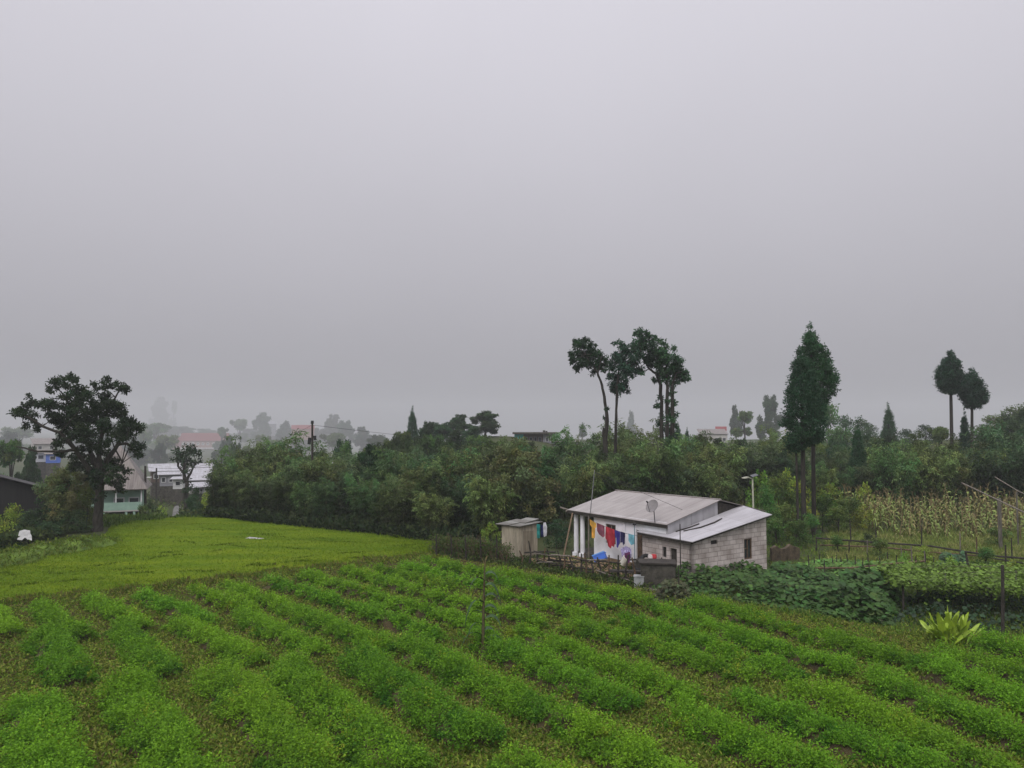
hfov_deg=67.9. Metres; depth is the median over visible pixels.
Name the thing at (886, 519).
maize stalk
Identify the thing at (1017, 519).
frame post
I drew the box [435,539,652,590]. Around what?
verge weeds
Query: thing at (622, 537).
black trousers
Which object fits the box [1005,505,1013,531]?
maize stalk
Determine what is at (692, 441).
bamboo clump
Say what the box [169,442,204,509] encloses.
crooked tree
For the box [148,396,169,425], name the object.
broadleaf tree
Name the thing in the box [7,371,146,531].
spreading tree
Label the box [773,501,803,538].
shrub
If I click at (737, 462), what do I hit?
bamboo clump
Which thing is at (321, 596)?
crop bed
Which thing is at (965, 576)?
climbing vine
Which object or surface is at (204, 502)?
shrub
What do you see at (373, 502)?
bamboo clump
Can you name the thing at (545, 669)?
crop bed
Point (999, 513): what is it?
frame post
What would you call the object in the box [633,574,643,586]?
storage bin
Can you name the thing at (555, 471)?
bamboo clump
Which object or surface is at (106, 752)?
weeds
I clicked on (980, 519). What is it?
maize stalk
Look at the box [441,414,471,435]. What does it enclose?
broadleaf tree
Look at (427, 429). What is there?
broadleaf tree
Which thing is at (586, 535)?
shrub
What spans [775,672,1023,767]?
crop bed
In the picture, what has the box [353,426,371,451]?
broadleaf tree
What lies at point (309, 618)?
crop bed
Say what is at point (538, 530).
teal cloth
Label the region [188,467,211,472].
village house
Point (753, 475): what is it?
street lamp
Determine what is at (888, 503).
maize stalk
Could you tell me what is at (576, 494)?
bamboo clump
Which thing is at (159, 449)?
broadleaf tree
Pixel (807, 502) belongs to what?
shrub
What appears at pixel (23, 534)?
plastic sheet
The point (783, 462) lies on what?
broadleaf tree
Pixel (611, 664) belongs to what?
crop bed
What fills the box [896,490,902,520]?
maize stalk
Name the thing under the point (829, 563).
bean patch
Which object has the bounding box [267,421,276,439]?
house
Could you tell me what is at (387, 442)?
broadleaf tree
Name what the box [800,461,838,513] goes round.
bamboo clump
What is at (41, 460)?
house
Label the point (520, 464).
broadleaf tree
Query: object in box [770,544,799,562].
mud wall
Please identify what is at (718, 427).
house
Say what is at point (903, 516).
maize stalk
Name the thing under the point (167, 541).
lawn
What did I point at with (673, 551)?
door
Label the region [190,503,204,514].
shrub
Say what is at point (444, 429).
broadleaf tree
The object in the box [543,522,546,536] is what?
white cloth
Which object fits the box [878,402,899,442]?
conifer tree
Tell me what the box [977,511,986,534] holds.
maize stalk
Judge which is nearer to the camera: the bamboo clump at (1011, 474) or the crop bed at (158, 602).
the crop bed at (158, 602)
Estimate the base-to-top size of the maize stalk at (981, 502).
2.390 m
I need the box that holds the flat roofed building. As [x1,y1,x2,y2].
[512,430,558,443]
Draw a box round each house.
[30,438,54,449]
[35,449,46,483]
[44,452,60,484]
[90,446,151,514]
[148,463,182,500]
[157,471,181,503]
[169,476,186,506]
[186,473,209,482]
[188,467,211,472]
[188,482,205,501]
[195,463,213,467]
[199,482,209,500]
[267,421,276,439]
[291,425,314,453]
[697,429,727,442]
[715,426,726,430]
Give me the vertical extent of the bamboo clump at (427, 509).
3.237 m
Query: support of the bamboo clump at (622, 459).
on the ground at (19, 465)
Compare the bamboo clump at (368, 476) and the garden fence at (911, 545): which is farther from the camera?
the bamboo clump at (368, 476)
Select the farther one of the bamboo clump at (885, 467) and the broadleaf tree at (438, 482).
the bamboo clump at (885, 467)
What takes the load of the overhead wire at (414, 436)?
attached to the utility pole at (310, 440)
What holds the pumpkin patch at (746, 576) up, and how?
on the field soil
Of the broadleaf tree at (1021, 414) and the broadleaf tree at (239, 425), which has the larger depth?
the broadleaf tree at (239, 425)
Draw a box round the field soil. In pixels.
[0,557,1023,767]
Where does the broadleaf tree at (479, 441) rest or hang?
on the ground at (19, 465)
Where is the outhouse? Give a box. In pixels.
[496,517,542,558]
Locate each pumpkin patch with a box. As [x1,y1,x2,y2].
[651,559,765,604]
[744,560,837,615]
[812,566,906,626]
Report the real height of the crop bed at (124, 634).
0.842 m
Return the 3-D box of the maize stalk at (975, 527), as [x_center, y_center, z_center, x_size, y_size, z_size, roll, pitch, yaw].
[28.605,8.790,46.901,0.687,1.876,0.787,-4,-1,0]
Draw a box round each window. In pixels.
[114,497,124,502]
[129,497,138,501]
[161,477,165,482]
[606,524,615,543]
[744,538,751,559]
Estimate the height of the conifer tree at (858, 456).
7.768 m
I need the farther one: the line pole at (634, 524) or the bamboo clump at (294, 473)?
the bamboo clump at (294, 473)
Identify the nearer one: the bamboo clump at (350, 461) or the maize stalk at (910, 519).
the maize stalk at (910, 519)
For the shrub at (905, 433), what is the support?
on the ground at (19, 465)
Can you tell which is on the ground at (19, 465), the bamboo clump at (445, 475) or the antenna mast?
the bamboo clump at (445, 475)
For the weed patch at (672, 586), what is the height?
0.700 m
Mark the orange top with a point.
(593, 524)
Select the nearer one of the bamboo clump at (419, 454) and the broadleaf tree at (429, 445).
the bamboo clump at (419, 454)
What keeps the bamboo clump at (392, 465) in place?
on the ground at (19, 465)
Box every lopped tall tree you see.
[567,336,609,462]
[605,338,641,459]
[630,327,668,453]
[653,338,691,446]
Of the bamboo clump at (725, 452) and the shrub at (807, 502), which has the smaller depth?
the shrub at (807, 502)
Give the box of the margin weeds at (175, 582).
[0,550,450,605]
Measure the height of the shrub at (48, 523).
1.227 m
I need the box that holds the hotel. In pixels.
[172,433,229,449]
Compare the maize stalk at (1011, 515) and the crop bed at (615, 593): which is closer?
the crop bed at (615, 593)
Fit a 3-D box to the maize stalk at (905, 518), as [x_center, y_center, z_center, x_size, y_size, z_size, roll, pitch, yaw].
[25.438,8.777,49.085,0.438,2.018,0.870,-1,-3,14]
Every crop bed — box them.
[0,598,25,640]
[0,679,101,767]
[16,616,101,691]
[20,594,102,641]
[76,588,158,631]
[84,660,235,767]
[103,615,187,680]
[129,583,223,622]
[157,611,274,667]
[185,580,262,612]
[186,652,353,767]
[215,577,290,612]
[227,602,338,657]
[256,571,342,608]
[259,646,442,767]
[275,598,395,654]
[293,566,387,601]
[327,635,514,755]
[332,596,452,643]
[337,561,427,596]
[369,562,462,593]
[369,588,491,632]
[386,625,586,739]
[393,556,488,591]
[419,554,507,581]
[419,584,555,627]
[451,617,650,716]
[478,585,595,621]
[484,737,589,767]
[491,573,623,613]
[498,565,657,609]
[505,619,708,708]
[554,704,702,767]
[557,611,766,684]
[606,606,809,683]
[648,598,867,678]
[651,686,853,767]
[681,591,919,668]
[716,679,960,767]
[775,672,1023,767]
[851,654,1023,757]
[899,645,1023,724]
[927,632,1023,687]
[962,623,1023,664]
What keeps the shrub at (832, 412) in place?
on the ground at (19, 465)
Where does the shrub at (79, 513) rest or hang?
on the ground at (19, 465)
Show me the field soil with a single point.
(389, 565)
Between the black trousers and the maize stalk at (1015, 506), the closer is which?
the black trousers
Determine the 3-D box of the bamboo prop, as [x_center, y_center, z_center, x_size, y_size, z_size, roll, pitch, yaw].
[2.900,7.878,39.483,0.077,2.247,1.312,-2,-3,28]
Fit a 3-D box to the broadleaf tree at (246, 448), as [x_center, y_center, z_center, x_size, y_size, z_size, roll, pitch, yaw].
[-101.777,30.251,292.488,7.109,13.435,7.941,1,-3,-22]
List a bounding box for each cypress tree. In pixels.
[778,345,828,541]
[796,321,841,534]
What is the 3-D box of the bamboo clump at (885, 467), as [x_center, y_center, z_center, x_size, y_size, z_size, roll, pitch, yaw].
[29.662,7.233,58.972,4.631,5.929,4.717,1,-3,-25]
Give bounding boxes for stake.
[680,527,680,576]
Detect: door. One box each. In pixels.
[523,531,533,557]
[637,530,642,557]
[671,548,676,572]
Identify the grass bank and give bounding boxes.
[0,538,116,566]
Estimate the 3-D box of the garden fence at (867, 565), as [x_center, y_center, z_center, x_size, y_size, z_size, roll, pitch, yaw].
[16.272,8.382,35.067,4.658,1.344,8.495,-3,-4,41]
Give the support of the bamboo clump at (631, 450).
on the ground at (19, 465)
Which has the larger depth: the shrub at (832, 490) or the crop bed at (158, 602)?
the shrub at (832, 490)
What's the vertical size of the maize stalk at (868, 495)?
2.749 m
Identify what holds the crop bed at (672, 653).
on the field soil
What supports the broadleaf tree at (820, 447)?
on the ground at (19, 465)
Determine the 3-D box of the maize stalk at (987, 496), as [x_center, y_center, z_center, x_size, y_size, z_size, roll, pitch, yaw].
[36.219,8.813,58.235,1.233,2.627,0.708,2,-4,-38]
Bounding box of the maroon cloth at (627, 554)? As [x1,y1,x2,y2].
[624,552,629,562]
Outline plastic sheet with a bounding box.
[17,530,31,539]
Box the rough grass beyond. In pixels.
[103,512,206,527]
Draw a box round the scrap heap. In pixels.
[630,557,661,567]
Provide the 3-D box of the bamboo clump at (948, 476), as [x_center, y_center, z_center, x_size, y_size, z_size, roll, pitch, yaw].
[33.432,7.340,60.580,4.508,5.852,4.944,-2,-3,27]
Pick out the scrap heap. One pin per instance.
(636, 563)
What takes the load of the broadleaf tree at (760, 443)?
on the ground at (19, 465)
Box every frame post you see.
[997,498,1002,548]
[1016,492,1018,544]
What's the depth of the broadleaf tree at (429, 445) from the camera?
91.95 m
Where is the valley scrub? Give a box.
[77,492,216,519]
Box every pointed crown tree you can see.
[933,350,968,454]
[957,368,990,447]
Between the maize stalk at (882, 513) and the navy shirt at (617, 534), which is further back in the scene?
the maize stalk at (882, 513)
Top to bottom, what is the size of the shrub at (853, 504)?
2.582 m
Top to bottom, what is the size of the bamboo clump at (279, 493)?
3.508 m
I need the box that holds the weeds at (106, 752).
[0,553,1023,767]
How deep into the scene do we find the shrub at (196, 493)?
71.46 m
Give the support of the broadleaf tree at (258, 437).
on the ground at (19, 465)
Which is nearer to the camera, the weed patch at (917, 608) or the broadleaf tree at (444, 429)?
the weed patch at (917, 608)
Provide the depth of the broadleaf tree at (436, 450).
77.62 m
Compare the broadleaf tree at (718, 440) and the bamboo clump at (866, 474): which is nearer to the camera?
the bamboo clump at (866, 474)
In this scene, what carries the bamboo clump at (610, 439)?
on the ground at (19, 465)
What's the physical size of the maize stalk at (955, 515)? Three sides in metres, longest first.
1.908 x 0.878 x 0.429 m
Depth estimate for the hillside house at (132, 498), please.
73.84 m
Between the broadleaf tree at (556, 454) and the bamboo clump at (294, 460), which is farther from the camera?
the broadleaf tree at (556, 454)
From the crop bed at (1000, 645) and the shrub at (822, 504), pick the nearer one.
the crop bed at (1000, 645)
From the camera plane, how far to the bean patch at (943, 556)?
35.71 m
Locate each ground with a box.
[0,433,1023,632]
[531,556,636,579]
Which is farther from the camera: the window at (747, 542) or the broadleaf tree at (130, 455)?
the broadleaf tree at (130, 455)
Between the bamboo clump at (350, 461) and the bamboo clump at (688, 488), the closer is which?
the bamboo clump at (688, 488)
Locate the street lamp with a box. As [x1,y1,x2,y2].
[742,473,758,507]
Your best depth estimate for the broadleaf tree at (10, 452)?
94.74 m
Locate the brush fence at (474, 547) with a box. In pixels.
[425,532,514,564]
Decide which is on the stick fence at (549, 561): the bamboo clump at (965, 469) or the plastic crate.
the plastic crate
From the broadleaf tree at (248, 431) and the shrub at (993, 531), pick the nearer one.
the shrub at (993, 531)
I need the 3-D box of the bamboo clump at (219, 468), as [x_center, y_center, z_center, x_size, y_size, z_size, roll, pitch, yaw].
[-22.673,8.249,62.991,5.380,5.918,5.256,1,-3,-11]
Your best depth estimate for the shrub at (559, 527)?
43.04 m
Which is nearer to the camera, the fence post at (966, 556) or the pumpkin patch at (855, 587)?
the pumpkin patch at (855, 587)
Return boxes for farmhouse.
[565,490,771,582]
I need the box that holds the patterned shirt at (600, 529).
[597,523,604,536]
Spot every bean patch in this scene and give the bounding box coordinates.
[798,558,907,590]
[936,550,969,566]
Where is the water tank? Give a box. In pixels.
[639,558,676,590]
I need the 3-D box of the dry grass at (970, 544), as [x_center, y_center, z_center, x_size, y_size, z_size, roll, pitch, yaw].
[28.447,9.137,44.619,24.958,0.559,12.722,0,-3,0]
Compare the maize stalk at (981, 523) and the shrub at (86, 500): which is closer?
the maize stalk at (981, 523)
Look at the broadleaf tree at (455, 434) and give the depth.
94.41 m
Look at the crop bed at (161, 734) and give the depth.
16.57 m
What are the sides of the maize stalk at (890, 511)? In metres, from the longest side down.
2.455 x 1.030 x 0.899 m
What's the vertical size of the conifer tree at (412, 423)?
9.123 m
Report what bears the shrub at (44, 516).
on the ground at (19, 465)
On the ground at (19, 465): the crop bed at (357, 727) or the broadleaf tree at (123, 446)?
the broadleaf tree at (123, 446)
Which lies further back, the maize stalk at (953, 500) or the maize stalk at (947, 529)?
the maize stalk at (953, 500)
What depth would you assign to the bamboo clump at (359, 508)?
51.53 m
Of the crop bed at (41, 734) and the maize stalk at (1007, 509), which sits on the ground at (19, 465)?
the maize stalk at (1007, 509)
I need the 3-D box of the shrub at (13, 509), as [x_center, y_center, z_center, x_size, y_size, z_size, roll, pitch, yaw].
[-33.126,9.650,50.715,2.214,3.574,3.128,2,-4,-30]
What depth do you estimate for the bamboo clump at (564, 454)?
60.44 m
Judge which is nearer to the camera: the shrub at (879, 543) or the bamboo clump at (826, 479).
the shrub at (879, 543)
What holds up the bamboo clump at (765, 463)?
on the ground at (19, 465)
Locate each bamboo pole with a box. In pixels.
[961,482,1023,512]
[995,477,1023,493]
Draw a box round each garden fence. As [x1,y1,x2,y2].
[807,551,933,597]
[816,519,1023,563]
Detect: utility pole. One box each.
[144,466,151,512]
[155,468,156,504]
[307,421,315,509]
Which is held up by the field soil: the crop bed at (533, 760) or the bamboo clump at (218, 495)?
the crop bed at (533, 760)
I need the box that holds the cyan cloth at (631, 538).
[628,534,633,544]
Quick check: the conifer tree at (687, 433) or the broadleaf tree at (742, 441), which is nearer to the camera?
the broadleaf tree at (742, 441)
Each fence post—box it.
[964,551,968,564]
[1001,565,1004,634]
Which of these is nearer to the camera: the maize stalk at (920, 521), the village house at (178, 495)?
the maize stalk at (920, 521)
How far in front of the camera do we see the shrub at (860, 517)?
49.50 m
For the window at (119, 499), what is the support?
in the hillside house at (132, 498)
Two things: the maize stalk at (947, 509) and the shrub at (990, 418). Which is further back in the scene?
the shrub at (990, 418)
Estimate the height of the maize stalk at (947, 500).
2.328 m
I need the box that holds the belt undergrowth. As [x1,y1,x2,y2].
[202,503,558,540]
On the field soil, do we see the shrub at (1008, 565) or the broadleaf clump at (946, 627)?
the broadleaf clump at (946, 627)
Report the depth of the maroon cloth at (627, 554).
35.22 m
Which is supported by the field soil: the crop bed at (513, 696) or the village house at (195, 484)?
the crop bed at (513, 696)
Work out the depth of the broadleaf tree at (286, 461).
61.90 m
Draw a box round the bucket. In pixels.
[620,555,630,565]
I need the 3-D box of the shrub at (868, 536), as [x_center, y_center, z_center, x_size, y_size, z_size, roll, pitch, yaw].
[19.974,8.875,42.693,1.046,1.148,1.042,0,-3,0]
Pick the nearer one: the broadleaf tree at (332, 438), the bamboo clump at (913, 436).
the bamboo clump at (913, 436)
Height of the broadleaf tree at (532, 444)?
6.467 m
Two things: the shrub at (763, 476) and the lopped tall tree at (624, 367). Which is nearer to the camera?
the shrub at (763, 476)
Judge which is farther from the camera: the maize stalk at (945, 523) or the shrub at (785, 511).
the maize stalk at (945, 523)
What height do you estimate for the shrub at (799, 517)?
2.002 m
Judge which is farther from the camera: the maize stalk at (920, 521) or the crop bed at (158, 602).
the maize stalk at (920, 521)
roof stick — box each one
[676,523,698,531]
[683,518,721,530]
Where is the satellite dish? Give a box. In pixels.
[646,500,657,521]
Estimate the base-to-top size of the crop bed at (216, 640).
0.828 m
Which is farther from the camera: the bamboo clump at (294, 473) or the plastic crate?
the bamboo clump at (294, 473)
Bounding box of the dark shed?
[0,474,45,517]
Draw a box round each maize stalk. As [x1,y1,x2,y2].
[854,487,865,513]
[858,489,871,517]
[867,505,878,532]
[868,504,883,533]
[873,507,881,530]
[877,498,887,528]
[880,503,891,531]
[881,498,895,528]
[882,490,896,521]
[887,505,899,532]
[891,496,900,521]
[893,487,905,519]
[894,514,907,536]
[895,496,907,520]
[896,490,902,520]
[898,499,910,528]
[901,505,909,529]
[902,507,916,537]
[911,496,924,526]
[913,500,921,527]
[913,503,926,532]
[915,509,926,533]
[919,507,933,533]
[924,510,936,535]
[927,499,938,531]
[930,514,942,538]
[931,504,943,532]
[935,495,941,522]
[937,500,945,524]
[939,495,951,525]
[939,512,950,534]
[940,496,955,524]
[942,482,956,508]
[942,488,952,514]
[943,517,952,537]
[947,488,958,515]
[949,504,961,526]
[952,508,964,531]
[953,494,963,521]
[956,512,965,532]
[957,509,968,531]
[959,511,970,536]
[960,486,975,515]
[961,502,970,526]
[963,501,971,528]
[966,486,979,508]
[968,514,975,537]
[970,511,980,534]
[970,514,983,536]
[972,488,985,515]
[974,502,988,527]
[974,507,987,531]
[975,487,985,519]
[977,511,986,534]
[980,490,991,518]
[983,483,990,510]
[984,494,996,523]
[985,505,996,531]
[993,509,1004,533]
[1001,503,1009,529]
[1002,514,1012,538]
[1003,497,1015,523]
[1003,502,1016,530]
[1005,503,1014,528]
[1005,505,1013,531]
[1009,495,1021,522]
[1011,512,1023,539]
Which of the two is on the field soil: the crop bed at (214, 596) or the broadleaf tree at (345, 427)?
the crop bed at (214, 596)
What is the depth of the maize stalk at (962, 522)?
47.92 m
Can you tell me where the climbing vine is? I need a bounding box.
[873,556,1023,604]
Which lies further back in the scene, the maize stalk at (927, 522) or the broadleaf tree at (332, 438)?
the broadleaf tree at (332, 438)
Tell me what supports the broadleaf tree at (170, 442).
on the ground at (19, 465)
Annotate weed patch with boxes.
[652,576,692,602]
[893,590,1023,632]
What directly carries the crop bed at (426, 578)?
on the field soil
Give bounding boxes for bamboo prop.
[563,513,572,554]
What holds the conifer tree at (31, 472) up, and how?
on the ground at (19, 465)
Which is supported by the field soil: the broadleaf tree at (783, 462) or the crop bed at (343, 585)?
the crop bed at (343, 585)
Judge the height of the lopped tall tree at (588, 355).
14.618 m
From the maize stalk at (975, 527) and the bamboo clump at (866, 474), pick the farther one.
the bamboo clump at (866, 474)
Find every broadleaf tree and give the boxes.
[0,426,33,447]
[0,431,27,450]
[0,439,24,478]
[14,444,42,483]
[31,461,93,521]
[55,429,67,457]
[66,427,102,453]
[102,422,139,449]
[125,436,137,460]
[134,440,152,467]
[138,431,152,465]
[140,422,171,449]
[145,434,179,463]
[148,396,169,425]
[149,443,167,463]
[157,426,196,436]
[168,400,177,426]
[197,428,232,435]
[211,435,232,466]
[212,427,228,449]
[229,442,243,464]
[230,419,249,443]
[233,428,258,442]
[243,446,255,457]
[249,412,271,443]
[254,434,270,454]
[266,439,281,447]
[275,420,291,441]
[281,459,290,471]
[314,413,343,449]
[319,432,345,450]
[333,439,352,456]
[336,420,357,447]
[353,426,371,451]
[356,443,388,493]
[361,434,387,449]
[362,445,383,453]
[382,438,401,453]
[387,435,410,454]
[394,430,413,442]
[403,437,423,464]
[413,421,434,458]
[421,434,444,460]
[427,470,454,524]
[432,422,451,443]
[432,437,455,460]
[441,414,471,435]
[446,428,467,458]
[460,425,481,447]
[466,435,488,451]
[468,410,500,435]
[487,436,561,522]
[527,440,538,457]
[545,446,557,455]
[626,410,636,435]
[713,437,728,448]
[713,463,743,504]
[729,404,742,439]
[730,411,753,443]
[735,439,752,459]
[755,394,783,441]
[757,440,780,451]
[768,451,794,498]
[806,443,830,458]
[826,439,851,462]
[858,434,885,464]
[883,434,904,451]
[927,426,948,452]
[995,413,1021,433]
[1017,409,1023,432]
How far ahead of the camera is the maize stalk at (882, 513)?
49.75 m
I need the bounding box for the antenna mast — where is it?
[590,470,681,512]
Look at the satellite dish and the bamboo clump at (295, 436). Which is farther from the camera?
the bamboo clump at (295, 436)
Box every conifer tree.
[406,405,418,439]
[579,422,585,438]
[685,427,689,450]
[846,419,867,488]
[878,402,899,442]
[958,407,969,459]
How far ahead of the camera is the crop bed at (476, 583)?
33.61 m
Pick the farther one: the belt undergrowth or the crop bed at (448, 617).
the belt undergrowth
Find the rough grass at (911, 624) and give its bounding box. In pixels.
[692,530,1023,639]
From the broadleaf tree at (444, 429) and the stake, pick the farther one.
the broadleaf tree at (444, 429)
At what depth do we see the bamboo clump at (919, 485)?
59.51 m
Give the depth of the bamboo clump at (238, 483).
58.51 m
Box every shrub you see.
[0,502,25,552]
[0,518,15,549]
[0,534,24,548]
[16,508,43,544]
[27,498,72,524]
[37,478,92,522]
[38,521,63,533]
[57,508,93,533]
[76,485,108,526]
[137,504,147,513]
[142,498,157,513]
[154,505,167,514]
[181,495,200,514]
[187,486,202,507]
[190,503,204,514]
[201,491,209,508]
[458,535,485,551]
[480,522,501,545]
[483,539,505,555]
[543,519,571,548]
[579,529,590,547]
[744,468,780,508]
[756,483,776,530]
[761,503,785,539]
[764,471,790,509]
[766,517,789,545]
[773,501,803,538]
[775,467,800,520]
[777,479,821,527]
[777,485,800,531]
[783,518,818,546]
[786,510,808,536]
[799,512,821,541]
[806,402,839,445]
[807,492,837,531]
[816,482,848,525]
[823,505,853,534]
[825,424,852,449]
[826,414,862,444]
[826,535,847,552]
[832,495,869,527]
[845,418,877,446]
[850,503,879,531]
[855,481,874,506]
[860,426,880,439]
[860,532,876,545]
[867,537,890,557]
[896,429,916,449]
[897,551,913,565]
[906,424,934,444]
[912,545,935,565]
[945,555,958,565]
[971,547,997,567]
[981,415,1013,427]
[981,526,1013,545]
[998,402,1023,416]
[1005,559,1023,568]
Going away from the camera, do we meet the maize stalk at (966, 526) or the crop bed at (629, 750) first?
the crop bed at (629, 750)
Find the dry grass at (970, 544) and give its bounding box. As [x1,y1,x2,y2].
[823,525,1023,561]
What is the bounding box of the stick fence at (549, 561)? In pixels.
[519,541,635,582]
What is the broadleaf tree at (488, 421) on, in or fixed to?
on the ground at (19, 465)
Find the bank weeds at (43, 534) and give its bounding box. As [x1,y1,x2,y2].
[0,514,82,543]
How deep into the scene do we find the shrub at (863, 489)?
56.62 m
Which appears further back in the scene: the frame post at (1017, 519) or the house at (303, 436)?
the house at (303, 436)
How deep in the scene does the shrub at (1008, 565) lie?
33.56 m
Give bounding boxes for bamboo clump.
[202,466,235,506]
[204,448,271,504]
[214,434,281,493]
[223,455,268,500]
[224,467,258,507]
[238,456,287,504]
[241,473,271,509]
[246,439,302,478]
[260,473,294,511]
[262,428,331,462]
[275,455,310,507]
[280,458,324,507]
[283,450,333,469]
[289,477,316,514]
[290,449,330,464]
[297,452,349,508]
[305,476,340,516]
[314,450,347,505]
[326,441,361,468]
[330,453,362,507]
[335,468,368,512]
[344,471,378,520]
[361,459,398,510]
[366,477,400,522]
[367,450,429,512]
[371,442,415,475]
[374,470,417,525]
[392,446,436,468]
[399,455,442,518]
[411,487,458,529]
[418,440,483,485]
[425,449,466,473]
[441,445,490,513]
[444,475,478,521]
[458,435,500,501]
[462,468,521,539]
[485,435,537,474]
[498,483,537,520]
[503,436,562,499]
[525,469,569,533]
[533,447,582,517]
[547,424,601,464]
[555,454,612,532]
[555,456,599,502]
[558,452,581,512]
[558,452,612,528]
[580,448,637,493]
[584,421,640,468]
[607,443,648,491]
[608,430,656,479]
[612,418,659,452]
[619,437,687,486]
[622,433,689,494]
[655,460,704,496]
[669,441,729,492]
[672,434,699,450]
[678,430,717,473]
[683,433,750,499]
[684,456,731,500]
[711,437,748,488]
[723,440,781,505]
[745,441,773,497]
[758,424,810,499]
[787,450,827,503]
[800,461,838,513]
[805,459,856,507]
[806,446,856,495]
[831,447,866,501]
[846,437,908,494]
[852,462,893,505]
[863,439,922,513]
[870,431,928,508]
[897,446,957,511]
[902,439,962,511]
[907,433,977,501]
[930,443,977,504]
[953,441,1013,510]
[960,421,1023,506]
[962,443,1023,511]
[967,416,1023,502]
[1003,428,1023,492]
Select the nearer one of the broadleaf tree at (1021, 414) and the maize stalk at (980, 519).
the maize stalk at (980, 519)
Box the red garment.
[605,527,614,547]
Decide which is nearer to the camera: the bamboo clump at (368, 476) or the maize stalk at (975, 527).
the maize stalk at (975, 527)
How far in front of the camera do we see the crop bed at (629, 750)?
15.55 m
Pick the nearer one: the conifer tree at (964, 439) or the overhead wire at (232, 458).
the overhead wire at (232, 458)
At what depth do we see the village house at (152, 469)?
117.38 m
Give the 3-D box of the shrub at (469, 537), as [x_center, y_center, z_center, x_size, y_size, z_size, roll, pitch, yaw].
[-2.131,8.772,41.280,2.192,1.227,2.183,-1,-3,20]
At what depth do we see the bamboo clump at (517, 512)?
46.56 m
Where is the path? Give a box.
[170,505,180,517]
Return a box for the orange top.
[590,520,595,537]
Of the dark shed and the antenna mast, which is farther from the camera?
the dark shed
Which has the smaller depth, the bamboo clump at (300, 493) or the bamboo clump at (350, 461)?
the bamboo clump at (300, 493)
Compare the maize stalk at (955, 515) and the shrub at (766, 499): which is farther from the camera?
the maize stalk at (955, 515)
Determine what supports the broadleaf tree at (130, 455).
on the ground at (19, 465)
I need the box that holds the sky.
[0,0,1023,440]
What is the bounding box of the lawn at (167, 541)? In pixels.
[0,517,433,597]
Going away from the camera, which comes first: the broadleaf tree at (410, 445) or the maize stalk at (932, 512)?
the maize stalk at (932, 512)
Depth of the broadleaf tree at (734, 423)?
371.29 m
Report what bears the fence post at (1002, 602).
on the field soil
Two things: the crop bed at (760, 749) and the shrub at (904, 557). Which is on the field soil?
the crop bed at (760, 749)
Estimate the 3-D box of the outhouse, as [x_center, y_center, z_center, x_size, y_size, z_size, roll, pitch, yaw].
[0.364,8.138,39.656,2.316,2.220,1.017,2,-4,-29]
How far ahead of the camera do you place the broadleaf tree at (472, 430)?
113.31 m
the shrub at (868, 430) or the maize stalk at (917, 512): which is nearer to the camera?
the maize stalk at (917, 512)
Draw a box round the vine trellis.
[881,566,1023,611]
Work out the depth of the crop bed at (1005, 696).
19.39 m
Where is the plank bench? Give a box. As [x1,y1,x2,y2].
[609,569,640,575]
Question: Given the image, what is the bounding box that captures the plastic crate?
[592,551,607,562]
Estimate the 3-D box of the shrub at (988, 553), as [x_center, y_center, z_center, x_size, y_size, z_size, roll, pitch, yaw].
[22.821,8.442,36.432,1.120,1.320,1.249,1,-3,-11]
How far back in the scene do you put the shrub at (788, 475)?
54.31 m
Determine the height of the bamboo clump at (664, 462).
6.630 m
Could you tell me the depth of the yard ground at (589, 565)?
36.87 m
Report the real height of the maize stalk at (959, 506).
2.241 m
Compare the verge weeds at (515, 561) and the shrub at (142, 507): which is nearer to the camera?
the verge weeds at (515, 561)
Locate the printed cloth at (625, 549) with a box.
[621,546,631,556]
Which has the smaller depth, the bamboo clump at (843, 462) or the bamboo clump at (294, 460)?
the bamboo clump at (294, 460)
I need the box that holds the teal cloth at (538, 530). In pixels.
[537,524,539,537]
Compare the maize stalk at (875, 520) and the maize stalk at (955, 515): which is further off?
the maize stalk at (955, 515)
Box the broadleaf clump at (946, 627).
[919,605,983,648]
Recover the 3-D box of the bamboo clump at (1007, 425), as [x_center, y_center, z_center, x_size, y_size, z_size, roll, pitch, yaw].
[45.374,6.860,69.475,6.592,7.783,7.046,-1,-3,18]
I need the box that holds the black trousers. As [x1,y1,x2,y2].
[620,532,624,544]
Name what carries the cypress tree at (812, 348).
on the ground at (19, 465)
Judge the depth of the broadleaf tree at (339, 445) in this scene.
89.17 m
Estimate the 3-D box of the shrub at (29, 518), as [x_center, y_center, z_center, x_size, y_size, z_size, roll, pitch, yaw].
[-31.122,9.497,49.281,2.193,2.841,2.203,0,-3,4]
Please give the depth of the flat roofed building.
131.78 m
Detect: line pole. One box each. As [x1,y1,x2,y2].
[588,516,588,557]
[633,523,635,560]
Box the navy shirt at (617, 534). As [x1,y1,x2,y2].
[615,530,619,547]
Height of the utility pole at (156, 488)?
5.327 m
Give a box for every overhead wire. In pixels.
[149,426,309,468]
[315,425,552,445]
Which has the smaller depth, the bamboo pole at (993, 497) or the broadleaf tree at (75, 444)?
the bamboo pole at (993, 497)
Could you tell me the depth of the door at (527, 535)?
39.46 m
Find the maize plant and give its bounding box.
[461,556,501,647]
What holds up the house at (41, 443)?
on the ground at (19, 465)
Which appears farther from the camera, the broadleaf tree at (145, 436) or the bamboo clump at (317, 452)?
the broadleaf tree at (145, 436)

